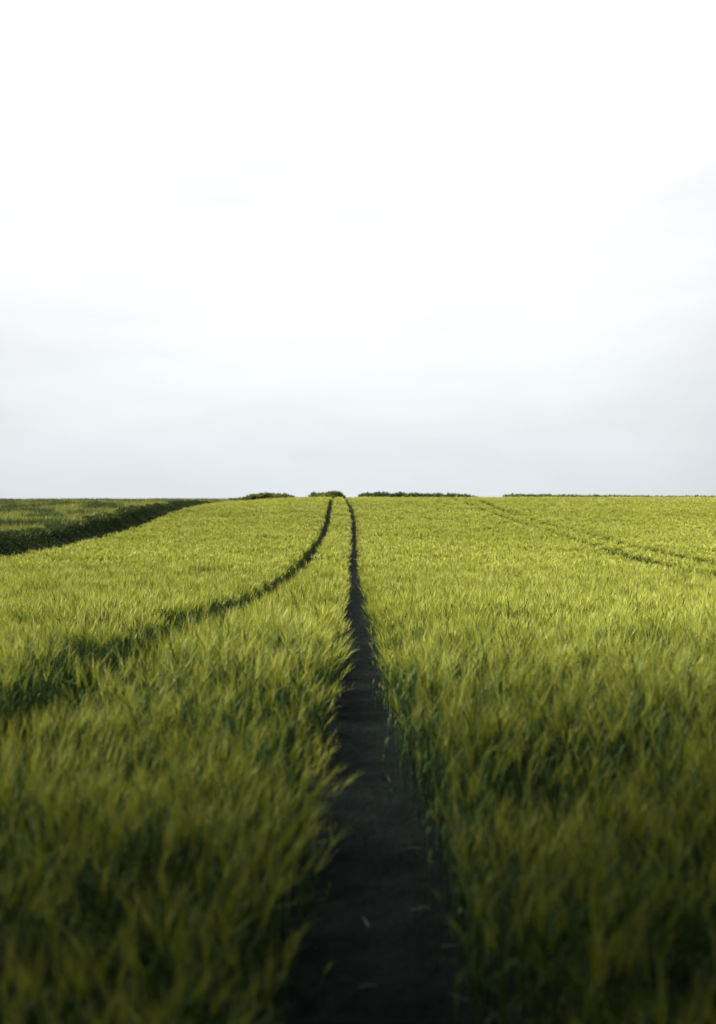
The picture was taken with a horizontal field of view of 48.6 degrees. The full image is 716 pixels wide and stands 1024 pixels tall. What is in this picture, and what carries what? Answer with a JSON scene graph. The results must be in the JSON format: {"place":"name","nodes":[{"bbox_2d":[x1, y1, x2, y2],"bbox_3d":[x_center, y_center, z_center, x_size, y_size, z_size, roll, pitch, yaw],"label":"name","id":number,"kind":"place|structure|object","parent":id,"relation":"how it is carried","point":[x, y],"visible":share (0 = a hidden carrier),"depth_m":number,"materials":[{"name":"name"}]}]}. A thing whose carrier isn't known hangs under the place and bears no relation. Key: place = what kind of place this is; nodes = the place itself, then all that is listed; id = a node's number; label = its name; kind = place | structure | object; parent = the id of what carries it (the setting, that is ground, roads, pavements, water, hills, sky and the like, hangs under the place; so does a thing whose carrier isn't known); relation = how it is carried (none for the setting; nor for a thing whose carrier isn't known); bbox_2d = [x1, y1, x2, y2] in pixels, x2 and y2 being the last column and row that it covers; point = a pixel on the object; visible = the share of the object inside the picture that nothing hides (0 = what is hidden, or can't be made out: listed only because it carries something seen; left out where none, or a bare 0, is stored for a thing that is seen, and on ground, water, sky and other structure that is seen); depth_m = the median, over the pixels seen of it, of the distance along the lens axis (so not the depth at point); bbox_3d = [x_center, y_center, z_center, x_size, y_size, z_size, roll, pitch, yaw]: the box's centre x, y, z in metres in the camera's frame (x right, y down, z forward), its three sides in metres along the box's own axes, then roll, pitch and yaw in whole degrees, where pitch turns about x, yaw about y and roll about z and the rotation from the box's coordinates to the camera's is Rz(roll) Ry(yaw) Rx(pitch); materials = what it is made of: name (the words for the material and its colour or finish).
{"place":"outdoors","nodes":[
{"label":"outdoors","id":0,"kind":"place"},
{"bbox_2d":[0,497,234,549],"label":"field grass","id":1,"kind":"structure","parent":0,"point":[21,514],"depth_m":58.52,"materials":[{"name":"green plant"}]},
{"bbox_2d":[0,509,715,1023],"bbox_3d":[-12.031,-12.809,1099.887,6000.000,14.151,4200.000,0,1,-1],"label":"ground","id":2,"kind":"structure","parent":0,"point":[326,1009],"depth_m":3.10,"materials":[{"name":"soil"}]},
{"bbox_2d":[0,500,213,557],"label":"boundary hedge","id":3,"kind":"object","parent":2,"relation":"on","point":[87,530],"visible":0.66,"depth_m":48.78,"materials":[{"name":"green plant"}]},
{"bbox_2d":[0,503,331,889],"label":"wheel track","id":4,"kind":"structure","parent":2,"relation":"on","point":[327,522],"depth_m":5.87,"materials":[{"name":"soil"}]},
{"bbox_2d":[229,492,294,500],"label":"hedge","id":5,"kind":"object","parent":2,"relation":"on","point":[262,495],"visible":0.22,"depth_m":112.27,"materials":[{"name":"green plant"}]},
{"bbox_2d":[308,490,345,500],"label":"hedge","id":6,"kind":"object","parent":2,"relation":"on","point":[334,494],"visible":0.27,"depth_m":106.59,"materials":[{"name":"green plant"}]},
{"bbox_2d":[0,495,715,1023],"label":"barley crop","id":7,"kind":"object","parent":2,"relation":"on","point":[522,631],"visible":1,"depth_m":3.90,"materials":[{"name":"green plant"}]},
{"bbox_2d":[250,504,503,1023],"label":"wheel track","id":8,"kind":"structure","parent":2,"relation":"on","point":[394,956],"depth_m":3.28,"materials":[{"name":"soil"}]},
{"bbox_2d":[357,491,427,497],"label":"hedge","id":9,"kind":"object","parent":2,"relation":"on","point":[387,494],"visible":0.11,"depth_m":114.67,"materials":[{"name":"green plant"}]},
{"bbox_2d":[425,492,481,497],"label":"hedge","id":10,"kind":"object","parent":2,"relation":"on","point":[437,494],"visible":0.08,"depth_m":124.54,"materials":[{"name":"green plant"}]},
{"bbox_2d":[503,493,552,496],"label":"hedge","id":11,"kind":"object","parent":2,"relation":"on","point":[529,495],"visible":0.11,"depth_m":129.44,"materials":[{"name":"green plant"}]},
{"bbox_2d":[552,494,714,497],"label":"hedge","id":12,"kind":"object","parent":2,"relation":"on","point":[594,495],"visible":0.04,"depth_m":134.64,"materials":[{"name":"green plant"}]},
{"bbox_2d":[0,0,715,498],"label":"sky","id":13,"kind":"structure","parent":0,"point":[300,248],"materials":[{"name":"white"}]}
]}

